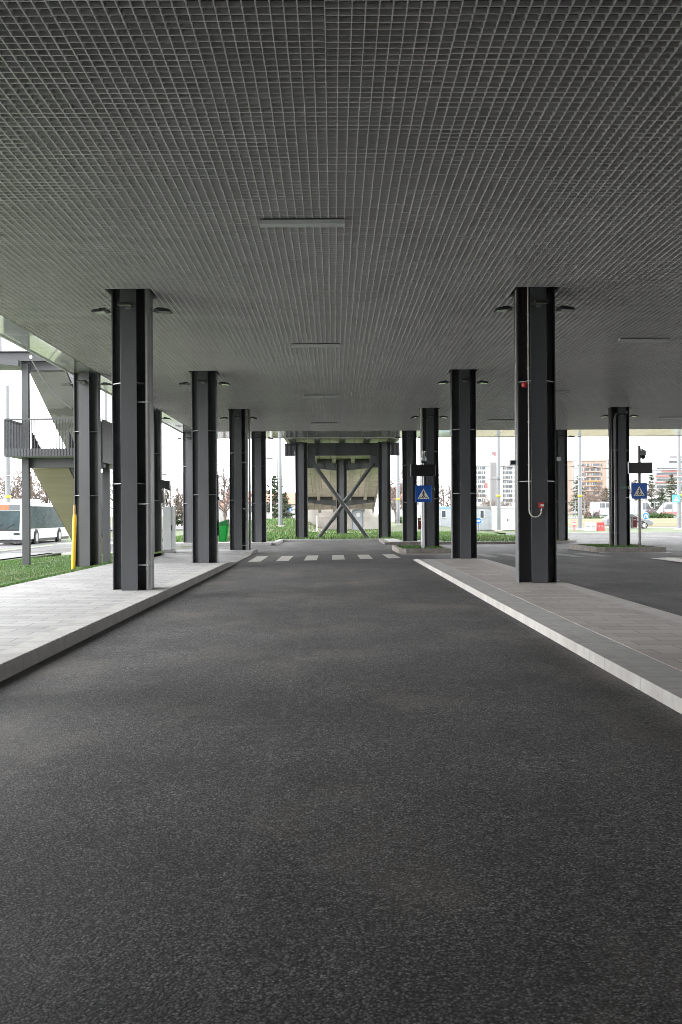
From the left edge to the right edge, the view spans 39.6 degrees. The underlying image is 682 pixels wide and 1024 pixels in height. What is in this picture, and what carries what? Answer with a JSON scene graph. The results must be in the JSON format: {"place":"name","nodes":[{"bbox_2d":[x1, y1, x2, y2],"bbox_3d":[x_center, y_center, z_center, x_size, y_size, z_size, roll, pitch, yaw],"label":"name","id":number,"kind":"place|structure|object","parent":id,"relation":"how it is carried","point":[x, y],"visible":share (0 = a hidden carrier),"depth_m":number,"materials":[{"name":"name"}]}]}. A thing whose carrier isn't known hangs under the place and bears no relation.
{"place":"outdoors","nodes":[
{"label":"outdoors","id":0,"kind":"place"},
{"bbox_2d":[0,541,71,548],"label":"road","id":1,"kind":"structure","parent":0,"point":[16,545],"depth_m":67.30,"materials":[{"name":"asphalt"}]},
{"bbox_2d":[0,385,13,544],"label":"mast","id":2,"kind":"object","parent":1,"relation":"on","point":[7,475],"visible":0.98,"depth_m":66.72,"materials":[{"name":"metal"}]},
{"bbox_2d":[0,499,68,543],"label":"bus","id":3,"kind":"object","parent":1,"relation":"on","point":[46,523],"visible":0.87,"depth_m":67.89,"materials":[{"name":"white paint"}]},
{"bbox_2d":[0,551,162,587],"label":"lawn","id":4,"kind":"structure","parent":0,"point":[18,579],"depth_m":26.53,"materials":[{"name":"green plant"}]},
{"bbox_2d":[0,337,111,564],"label":"stair tower","id":5,"kind":"structure","parent":4,"relation":"on","point":[53,469],"depth_m":29.26,"materials":[{"name":"grey metal"}]},
{"bbox_2d":[29,355,72,408],"bbox_3d":[-8.526,-3.826,27.873,1.702,1.715,0.096,0,0,28],"label":"cable","id":6,"kind":"object","parent":5,"relation":"hanging from","point":[30,356],"visible":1,"depth_m":27.95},
{"bbox_2d":[71,505,76,568],"bbox_3d":[-7.483,0.759,26.546,0.163,1.917,0.110,0,0,0],"label":"gas pipe","id":7,"kind":"object","parent":4,"relation":"on","point":[74,525],"visible":0.82,"depth_m":26.50,"materials":[{"name":"metal"}]},
{"bbox_2d":[73,371,101,566],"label":"steel column","id":8,"kind":"structure","parent":4,"relation":"on","point":[87,449],"depth_m":27.82,"materials":[{"name":"metal"}]},
{"bbox_2d":[153,409,162,551],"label":"steel column","id":9,"kind":"structure","parent":4,"relation":"on","point":[157,446],"depth_m":37.82,"materials":[{"name":"metal"}]},
{"bbox_2d":[0,537,162,558],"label":"path","id":10,"kind":"structure","parent":0,"point":[6,555],"depth_m":44.58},
{"bbox_2d":[0,549,246,651],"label":"pavement","id":11,"kind":"structure","parent":0,"point":[29,610],"depth_m":16.55,"materials":[{"name":"concrete"}]},
{"bbox_2d":[111,289,153,590],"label":"steel column","id":12,"kind":"structure","parent":11,"relation":"on","point":[128,441],"depth_m":17.78,"materials":[{"name":"metal"}]},
{"bbox_2d":[91,307,110,313],"bbox_3d":[-4.495,-3.815,17.929,0.395,0.120,0.270,0,0,0],"label":"floodlight","id":13,"kind":"object","parent":12,"relation":"attached to","point":[104,310],"visible":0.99,"depth_m":17.82,"materials":[{"name":"black plastic"}]},
{"bbox_2d":[137,289,151,589],"bbox_3d":[-3.670,-1.461,17.684,0.260,5.840,0.136,0,0,0],"label":"downpipe","id":14,"kind":"object","parent":12,"relation":"attached to","point":[148,503],"visible":0.95,"depth_m":17.65,"materials":[{"name":"metal"}]},
{"bbox_2d":[150,307,171,313],"bbox_3d":[-3.408,-3.822,17.936,0.395,0.120,0.270,0,0,0],"label":"floodlight","id":15,"kind":"object","parent":12,"relation":"attached to","point":[161,310],"visible":1,"depth_m":17.84,"materials":[{"name":"black plastic"}]},
{"bbox_2d":[163,507,175,552],"bbox_3d":[-6.558,0.681,36.203,0.402,1.741,0.520,0,0,0],"label":"electrical cabinet","id":16,"kind":"object","parent":11,"relation":"on","point":[169,538],"visible":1,"depth_m":35.95,"materials":[{"name":"grey plastic"}]},
{"bbox_2d":[191,371,217,562],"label":"steel column","id":17,"kind":"structure","parent":11,"relation":"on","point":[204,477],"depth_m":27.84,"materials":[{"name":"metal"}]},
{"bbox_2d":[229,409,248,549],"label":"steel column","id":18,"kind":"structure","parent":11,"relation":"on","point":[237,473],"depth_m":37.71,"materials":[{"name":"metal"}]},
{"bbox_2d":[242,409,247,549],"bbox_3d":[-3.828,-1.362,37.623,0.258,5.930,0.132,0,0,0],"label":"downpipe","id":19,"kind":"object","parent":18,"relation":"attached to","point":[246,496],"visible":0.91,"depth_m":37.59,"materials":[{"name":"metal"}]},
{"bbox_2d":[248,409,250,549],"bbox_3d":[-3.711,-1.363,37.758,0.253,5.930,0.103,0,0,0],"label":"downpipe","id":20,"kind":"object","parent":18,"relation":"attached to","point":[249,442],"visible":0.88,"depth_m":37.72,"materials":[{"name":"metal"}]},
{"bbox_2d":[158,480,170,506],"bbox_3d":[-6.723,-0.709,36.158,0.482,1.058,0.394,0,0,0],"label":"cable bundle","id":21,"kind":"object","parent":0,"point":[164,484],"visible":1,"depth_m":36.01,"materials":[{"name":"black plastic"}]},
{"bbox_2d":[60,541,272,543],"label":"pavement","id":22,"kind":"structure","parent":0,"point":[182,542],"depth_m":47.54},
{"bbox_2d":[183,432,191,542],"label":"steel column","id":23,"kind":"structure","parent":22,"relation":"on","point":[187,490],"depth_m":47.55,"materials":[{"name":"metal"}]},
{"bbox_2d":[217,519,229,541],"bbox_3d":[-3.462,0.545,27.905,0.348,0.660,0.360,0,0,0],"label":"litter bin","id":24,"kind":"object","parent":22,"relation":"on","point":[223,526],"visible":1,"depth_m":27.76,"materials":[{"name":"green plastic"}]},
{"bbox_2d":[251,431,266,541],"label":"steel column","id":25,"kind":"structure","parent":22,"relation":"on","point":[258,473],"depth_m":47.90,"materials":[{"name":"metal"}]},
{"bbox_2d":[162,518,399,541],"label":"grass","id":26,"kind":"structure","parent":0,"point":[328,534],"depth_m":64.77,"materials":[{"name":"plant"}]},
{"bbox_2d":[0,514,676,560],"bbox_3d":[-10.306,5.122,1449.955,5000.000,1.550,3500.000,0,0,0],"label":"ground","id":27,"kind":"structure","parent":0,"point":[394,528],"depth_m":77.61,"materials":[{"name":"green plant"}]},
{"bbox_2d":[0,464,44,498],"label":"bare tree","id":28,"kind":"object","parent":27,"relation":"on","point":[18,486],"visible":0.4,"depth_m":111.88,"materials":[{"name":"brown plant"}]},
{"bbox_2d":[0,459,47,500],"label":"bare tree","id":29,"kind":"object","parent":27,"relation":"on","point":[32,492],"visible":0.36,"depth_m":107.69,"materials":[{"name":"brown plant"}]},
{"bbox_2d":[10,463,49,502],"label":"bare tree","id":30,"kind":"object","parent":27,"relation":"on","point":[14,471],"visible":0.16,"depth_m":113.64,"materials":[{"name":"brown plant"}]},
{"bbox_2d":[0,538,112,552],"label":"kerb","id":31,"kind":"structure","parent":27,"relation":"on","point":[10,550],"depth_m":50.02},
{"bbox_2d":[0,549,256,664],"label":"kerb","id":32,"kind":"structure","parent":27,"relation":"on","point":[15,652],"depth_m":12.66,"materials":[{"name":"concrete"}]},
{"bbox_2d":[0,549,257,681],"bbox_3d":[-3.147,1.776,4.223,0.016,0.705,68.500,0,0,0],"label":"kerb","id":33,"kind":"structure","parent":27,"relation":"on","point":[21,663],"depth_m":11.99,"materials":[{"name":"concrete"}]},
{"bbox_2d":[53,539,282,553],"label":"kerb","id":34,"kind":"structure","parent":27,"relation":"on","point":[277,542],"depth_m":46.48,"materials":[{"name":"concrete"}]},
{"bbox_2d":[162,481,182,526],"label":"bare tree","id":35,"kind":"object","parent":27,"relation":"on","point":[179,505],"visible":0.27,"depth_m":119.66,"materials":[{"name":"brown plant"}]},
{"bbox_2d":[164,482,182,525],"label":"bare tree","id":36,"kind":"object","parent":27,"relation":"on","point":[177,489],"visible":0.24,"depth_m":134.73,"materials":[{"name":"brown plant"}]},
{"bbox_2d":[173,495,182,525],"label":"conifer","id":37,"kind":"object","parent":27,"relation":"on","point":[177,521],"visible":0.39,"depth_m":134.57,"materials":[{"name":"green plant"}]},
{"bbox_2d":[218,459,251,519],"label":"bare tree","id":38,"kind":"object","parent":27,"relation":"on","point":[224,497],"visible":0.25,"depth_m":97.51,"materials":[{"name":"brown plant"}]},
{"bbox_2d":[226,491,276,522],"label":"house","id":39,"kind":"structure","parent":27,"relation":"on","point":[267,515],"depth_m":184.88,"materials":[{"name":"paint"}]},
{"bbox_2d":[276,438,283,526],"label":"mast","id":40,"kind":"object","parent":27,"relation":"on","point":[280,481],"visible":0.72,"depth_m":74.85,"materials":[{"name":"metal"}]},
{"bbox_2d":[266,475,294,518],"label":"conifer","id":41,"kind":"object","parent":27,"relation":"on","point":[274,501],"visible":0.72,"depth_m":101.70,"materials":[{"name":"green plant"}]},
{"bbox_2d":[272,492,294,518],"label":"conifer","id":42,"kind":"object","parent":27,"relation":"on","point":[284,497],"visible":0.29,"depth_m":117.84,"materials":[{"name":"green plant"}]},
{"bbox_2d":[282,493,294,517],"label":"house","id":43,"kind":"structure","parent":27,"relation":"on","point":[291,497],"depth_m":178.36,"materials":[{"name":"paint"}]},
{"bbox_2d":[283,539,377,541],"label":"kerb","id":44,"kind":"structure","parent":27,"relation":"on","point":[313,540],"depth_m":52.59,"materials":[{"name":"concrete"}]},
{"bbox_2d":[284,438,399,538],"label":"stair bridge","id":45,"kind":"structure","parent":27,"relation":"on","point":[340,477],"depth_m":55.31,"materials":[{"name":"metal"}]},
{"bbox_2d":[308,508,377,529],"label":"retaining wall","id":46,"kind":"structure","parent":27,"relation":"on","point":[324,517],"depth_m":86.42,"materials":[{"name":"concrete"}]},
{"bbox_2d":[352,509,363,529],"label":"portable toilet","id":47,"kind":"object","parent":27,"relation":"on","point":[357,514],"visible":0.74,"depth_m":81.98,"materials":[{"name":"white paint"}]},
{"bbox_2d":[353,511,361,529],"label":"door","id":48,"kind":"structure","parent":47,"relation":"in","point":[359,519],"depth_m":81.98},
{"bbox_2d":[395,440,401,524],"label":"mast","id":49,"kind":"object","parent":27,"relation":"on","point":[397,494],"visible":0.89,"depth_m":87.92,"materials":[{"name":"metal"}]},
{"bbox_2d":[377,464,419,522],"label":"bare tree","id":50,"kind":"object","parent":27,"relation":"on","point":[393,496],"visible":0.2,"depth_m":104.66,"materials":[{"name":"brown plant"}]},
{"bbox_2d":[391,487,418,521],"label":"house","id":51,"kind":"structure","parent":27,"relation":"on","point":[392,516],"depth_m":185.08,"materials":[{"name":"paint"}]},
{"bbox_2d":[439,507,450,526],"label":"site cabin","id":52,"kind":"object","parent":27,"relation":"on","point":[444,516],"visible":0.3,"depth_m":85.06,"materials":[{"name":"metal"}]},
{"bbox_2d":[419,465,484,506],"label":"bare tree","id":53,"kind":"object","parent":27,"relation":"on","point":[443,493],"visible":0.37,"depth_m":125.05,"materials":[{"name":"brown plant"}]},
{"bbox_2d":[477,506,491,530],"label":"site cabin","id":54,"kind":"object","parent":27,"relation":"on","point":[484,513],"visible":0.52,"depth_m":79.08,"materials":[{"name":"metal"}]},
{"bbox_2d":[476,460,514,505],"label":"apartment block","id":55,"kind":"structure","parent":27,"relation":"on","point":[483,481],"depth_m":540.61,"materials":[{"name":"concrete"}]},
{"bbox_2d":[491,506,514,530],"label":"site cabin","id":56,"kind":"object","parent":27,"relation":"on","point":[507,518],"visible":0.58,"depth_m":77.60,"materials":[{"name":"metal"}]},
{"bbox_2d":[401,554,681,713],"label":"kerb","id":57,"kind":"structure","parent":27,"relation":"on","point":[666,693],"depth_m":9.24,"materials":[{"name":"concrete"}]},
{"bbox_2d":[405,554,681,688],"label":"kerb","id":58,"kind":"structure","parent":27,"relation":"on","point":[667,673],"depth_m":9.99,"materials":[{"name":"concrete"}]},
{"bbox_2d":[444,553,681,623],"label":"kerb","id":59,"kind":"structure","parent":27,"relation":"on","point":[657,612],"depth_m":14.24,"materials":[{"name":"concrete"}]},
{"bbox_2d":[568,476,587,516],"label":"conifer","id":60,"kind":"object","parent":27,"relation":"on","point":[575,487],"visible":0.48,"depth_m":160.23,"materials":[{"name":"green plant"}]},
{"bbox_2d":[567,459,608,513],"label":"apartment block","id":61,"kind":"structure","parent":27,"relation":"on","point":[593,475],"depth_m":561.02,"materials":[{"name":"beige brick"}]},
{"bbox_2d":[574,481,608,505],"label":"bare tree","id":62,"kind":"object","parent":27,"relation":"on","point":[598,497],"visible":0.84,"depth_m":149.75,"materials":[{"name":"brown plant"}]},
{"bbox_2d":[506,532,681,534],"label":"kerb","id":63,"kind":"structure","parent":27,"relation":"on","point":[608,533],"depth_m":66.05,"materials":[{"name":"concrete"}]},
{"bbox_2d":[568,501,675,518],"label":"fence","id":64,"kind":"object","parent":27,"relation":"on","point":[584,511],"visible":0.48,"depth_m":128.20,"materials":[{"name":"metal"}]},
{"bbox_2d":[630,474,668,500],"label":"bare tree","id":65,"kind":"object","parent":27,"relation":"on","point":[634,481],"visible":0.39,"depth_m":169.71,"materials":[{"name":"brown plant"}]},
{"bbox_2d":[644,474,659,509],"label":"conifer","id":66,"kind":"object","parent":27,"relation":"on","point":[651,499],"visible":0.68,"depth_m":170.32,"materials":[{"name":"green plant"}]},
{"bbox_2d":[636,456,681,507],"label":"office building","id":67,"kind":"structure","parent":27,"relation":"on","point":[667,463],"depth_m":300.78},
{"bbox_2d":[655,474,681,508],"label":"conifer","id":68,"kind":"object","parent":27,"relation":"on","point":[668,487],"visible":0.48,"depth_m":165.34,"materials":[{"name":"green plant"}]},
{"bbox_2d":[0,534,681,1023],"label":"road","id":69,"kind":"structure","parent":0,"point":[326,788],"depth_m":4.69,"materials":[{"name":"asphalt"}]},
{"bbox_2d":[248,554,399,561],"bbox_3d":[-0.556,1.564,32.693,4.995,0.093,3.800,0,0,0],"label":"road marking","id":70,"kind":"object","parent":69,"relation":"on","point":[288,558],"visible":1,"depth_m":32.51,"materials":[{"name":"paint"}]},
{"bbox_2d":[392,545,450,553],"bbox_3d":[3.129,1.596,37.249,1.970,0.565,4.340,0,0,0],"label":"planting bed","id":71,"kind":"object","parent":69,"relation":"on","point":[408,549],"visible":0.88,"depth_m":35.16,"materials":[{"name":"concrete"}]},
{"bbox_2d":[420,463,425,547],"bbox_3d":[3.106,-0.182,36.024,0.300,3.385,0.300,0,0,0],"label":"sign post","id":72,"kind":"object","parent":71,"relation":"on","point":[422,520],"visible":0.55,"depth_m":35.97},
{"bbox_2d":[411,464,434,475],"bbox_3d":[3.108,-1.577,35.912,0.926,0.477,0.170,0,0,0],"label":"display board","id":73,"kind":"object","parent":72,"relation":"attached to","point":[423,470],"visible":1,"depth_m":35.84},
{"bbox_2d":[415,485,431,501],"bbox_3d":[3.126,-0.695,35.962,0.637,0.637,0.086,0,0,0],"label":"crossing sign","id":74,"kind":"object","parent":72,"relation":"attached to","point":[423,493],"visible":1,"depth_m":35.92,"materials":[{"name":"metal"}]},
{"bbox_2d":[420,408,438,546],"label":"steel column","id":75,"kind":"structure","parent":71,"relation":"on","point":[430,427],"depth_m":37.77,"materials":[{"name":"metal"}]},
{"bbox_2d":[420,408,425,464],"bbox_3d":[3.263,-2.921,37.604,0.086,2.600,0.366,0,0,36],"label":"conduit","id":76,"kind":"object","parent":75,"relation":"attached to","point":[421,439],"visible":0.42,"depth_m":37.47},
{"bbox_2d":[477,553,612,556],"bbox_3d":[6.816,1.486,32.745,4.080,0.038,3.800,0,0,0],"label":"road marking","id":77,"kind":"object","parent":69,"relation":"on","point":[486,555],"visible":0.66,"depth_m":32.56,"materials":[{"name":"paint"}]},
{"bbox_2d":[569,543,665,551],"bbox_3d":[10.784,1.549,37.304,2.520,0.565,4.340,0,0,0],"label":"planting bed","id":78,"kind":"object","parent":69,"relation":"on","point":[603,547],"visible":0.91,"depth_m":35.29,"materials":[{"name":"concrete"}]},
{"bbox_2d":[611,407,629,545],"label":"steel column","id":79,"kind":"structure","parent":78,"relation":"on","point":[623,479],"depth_m":37.81,"materials":[{"name":"metal"}]},
{"bbox_2d":[608,407,613,545],"bbox_3d":[10.812,-1.522,37.862,0.258,5.790,0.113,0,0,0],"label":"downpipe","id":80,"kind":"object","parent":79,"relation":"attached to","point":[609,459],"visible":0.79,"depth_m":37.82,"materials":[{"name":"metal"}]},
{"bbox_2d":[613,411,627,545],"bbox_3d":[11.132,-1.327,37.703,0.563,5.394,0.144,0,0,0],"label":"downpipe","id":81,"kind":"object","parent":79,"relation":"attached to","point":[615,484],"visible":0.98,"depth_m":37.67,"materials":[{"name":"metal"}]},
{"bbox_2d":[637,446,642,546],"bbox_3d":[11.374,-0.533,36.083,0.300,3.985,0.300,0,0,0],"label":"sign post","id":82,"kind":"object","parent":78,"relation":"on","point":[639,511],"visible":0.53,"depth_m":36.03,"materials":[{"name":"metal"}]},
{"bbox_2d":[631,483,646,498],"bbox_3d":[11.325,-0.800,36.021,0.598,0.598,0.086,0,0,0],"label":"crossing sign","id":83,"kind":"object","parent":82,"relation":"attached to","point":[638,490],"visible":1,"depth_m":35.98,"materials":[{"name":"metal"}]},
{"bbox_2d":[628,462,651,473],"bbox_3d":[11.350,-1.674,35.971,0.902,0.464,0.170,0,0,0],"label":"display board","id":84,"kind":"object","parent":82,"relation":"attached to","point":[639,467],"visible":1,"depth_m":35.89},
{"bbox_2d":[599,552,681,561],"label":"road marking","id":85,"kind":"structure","parent":69,"relation":"on","point":[677,559],"depth_m":27.64,"materials":[{"name":"paint"}]},
{"bbox_2d":[0,338,681,515],"label":"sky","id":86,"kind":"structure","parent":0,"point":[656,447],"materials":[{"name":"white"}]},
{"bbox_2d":[385,539,420,541],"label":"pavement","id":87,"kind":"structure","parent":0,"point":[392,540],"depth_m":48.26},
{"bbox_2d":[402,430,416,540],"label":"steel column","id":88,"kind":"structure","parent":87,"relation":"on","point":[409,503],"depth_m":47.94,"materials":[{"name":"metal"}]},
{"bbox_2d":[373,531,569,541],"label":"lawn","id":89,"kind":"structure","parent":0,"point":[477,541],"depth_m":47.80,"materials":[{"name":"green plant"}]},
{"bbox_2d":[556,430,567,540],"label":"steel column","id":90,"kind":"structure","parent":89,"relation":"on","point":[561,497],"depth_m":47.68,"materials":[{"name":"metal"}]},
{"bbox_2d":[0,0,681,438],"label":"canopy","id":91,"kind":"object","parent":90,"relation":"on","point":[464,168],"visible":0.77,"depth_m":12.62,"materials":[{"name":"metal"}]},
{"bbox_2d":[259,218,344,226],"bbox_3d":[-0.552,-4.122,13.508,1.216,0.072,0.184,0,0,0],"label":"ceiling light","id":92,"kind":"object","parent":91,"relation":"attached to","point":[320,222],"visible":1,"depth_m":13.43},
{"bbox_2d":[291,343,339,347],"bbox_3d":[-0.622,-4.096,23.307,1.216,0.072,0.184,0,0,0],"label":"ceiling light","id":93,"kind":"object","parent":91,"relation":"attached to","point":[303,345],"visible":1,"depth_m":23.23,"materials":[{"name":"plastic"}]},
{"bbox_2d":[618,338,670,341],"bbox_3d":[7.312,-4.146,22.864,1.216,0.072,0.184,0,0,0],"label":"ceiling light","id":94,"kind":"object","parent":91,"relation":"attached to","point":[644,339],"visible":1,"depth_m":22.78,"materials":[{"name":"plastic"}]},
{"bbox_2d":[369,534,576,544],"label":"kerb","id":95,"kind":"structure","parent":0,"point":[382,541],"depth_m":46.57,"materials":[{"name":"concrete"}]},
{"bbox_2d":[413,553,681,670],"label":"pavement","id":96,"kind":"structure","parent":0,"point":[657,638],"depth_m":12.27,"materials":[{"name":"concrete"}]},
{"bbox_2d":[450,369,476,558],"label":"steel column","id":97,"kind":"structure","parent":96,"relation":"on","point":[463,470],"depth_m":27.88,"materials":[{"name":"metal"}]},
{"bbox_2d":[514,287,556,582],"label":"steel column","id":98,"kind":"structure","parent":96,"relation":"on","point":[536,550],"depth_m":17.86,"materials":[{"name":"metal"}]},
{"bbox_2d":[494,305,514,312],"bbox_3d":[3.125,-3.862,17.983,0.395,0.120,0.270,0,0,0],"label":"floodlight","id":99,"kind":"object","parent":98,"relation":"attached to","point":[504,309],"visible":1,"depth_m":17.89,"materials":[{"name":"black plastic"}]},
{"bbox_2d":[509,290,516,464],"bbox_3d":[3.238,-2.531,17.879,0.143,3.285,0.124,0,0,0],"label":"downpipe","id":100,"kind":"object","parent":98,"relation":"attached to","point":[512,462],"visible":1,"depth_m":17.84,"materials":[{"name":"grey metal"}]},
{"bbox_2d":[526,287,541,517],"bbox_3d":[3.591,-2.135,17.601,0.265,4.482,0.042,0,0,0],"label":"conduit","id":101,"kind":"object","parent":98,"relation":"attached to","point":[528,367],"visible":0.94,"depth_m":17.58,"materials":[{"name":"metal"}]},
{"bbox_2d":[555,305,574,311],"bbox_3d":[4.212,-3.869,17.991,0.395,0.120,0.270,0,0,0],"label":"floodlight","id":102,"kind":"object","parent":98,"relation":"attached to","point":[562,308],"visible":0.98,"depth_m":17.89,"materials":[{"name":"black plastic"}]},
{"bbox_2d":[489,529,681,532],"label":"lawn","id":103,"kind":"structure","parent":0,"point":[584,531],"depth_m":71.07,"materials":[{"name":"green plant"}]},
{"bbox_2d":[494,437,502,530],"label":"mast","id":104,"kind":"object","parent":103,"relation":"on","point":[498,495],"visible":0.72,"depth_m":75.47,"materials":[{"name":"metal"}]},
{"bbox_2d":[674,436,681,529],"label":"mast","id":105,"kind":"object","parent":103,"relation":"on","point":[679,515],"visible":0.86,"depth_m":77.08,"materials":[{"name":"metal"}]},
{"bbox_2d":[590,502,608,515],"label":"parked van","id":106,"kind":"object","parent":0,"point":[601,505],"visible":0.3,"depth_m":140.28,"materials":[{"name":"white metal"}]},
{"bbox_2d":[568,518,676,526],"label":"lawn","id":107,"kind":"structure","parent":0,"point":[664,522],"depth_m":105.44,"materials":[{"name":"green plant"}]},
{"bbox_2d":[568,527,676,528],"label":"road","id":108,"kind":"structure","parent":0,"point":[630,527],"depth_m":93.11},
{"bbox_2d":[576,437,585,529],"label":"mast","id":109,"kind":"object","parent":108,"relation":"on","point":[579,488],"visible":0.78,"depth_m":78.01,"materials":[{"name":"metal"}]},
{"bbox_2d":[602,514,652,528],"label":"car","id":110,"kind":"object","parent":108,"relation":"on","point":[605,520],"visible":0.46,"depth_m":86.20,"materials":[{"name":"silver metal"}]},
{"bbox_2d":[630,501,651,514],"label":"parked van","id":111,"kind":"object","parent":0,"point":[635,507],"visible":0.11,"depth_m":144.32,"materials":[{"name":"white metal"}]},
{"bbox_2d":[656,502,681,514],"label":"parked van","id":112,"kind":"object","parent":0,"point":[669,508],"visible":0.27,"depth_m":140.35,"materials":[{"name":"white metal"}]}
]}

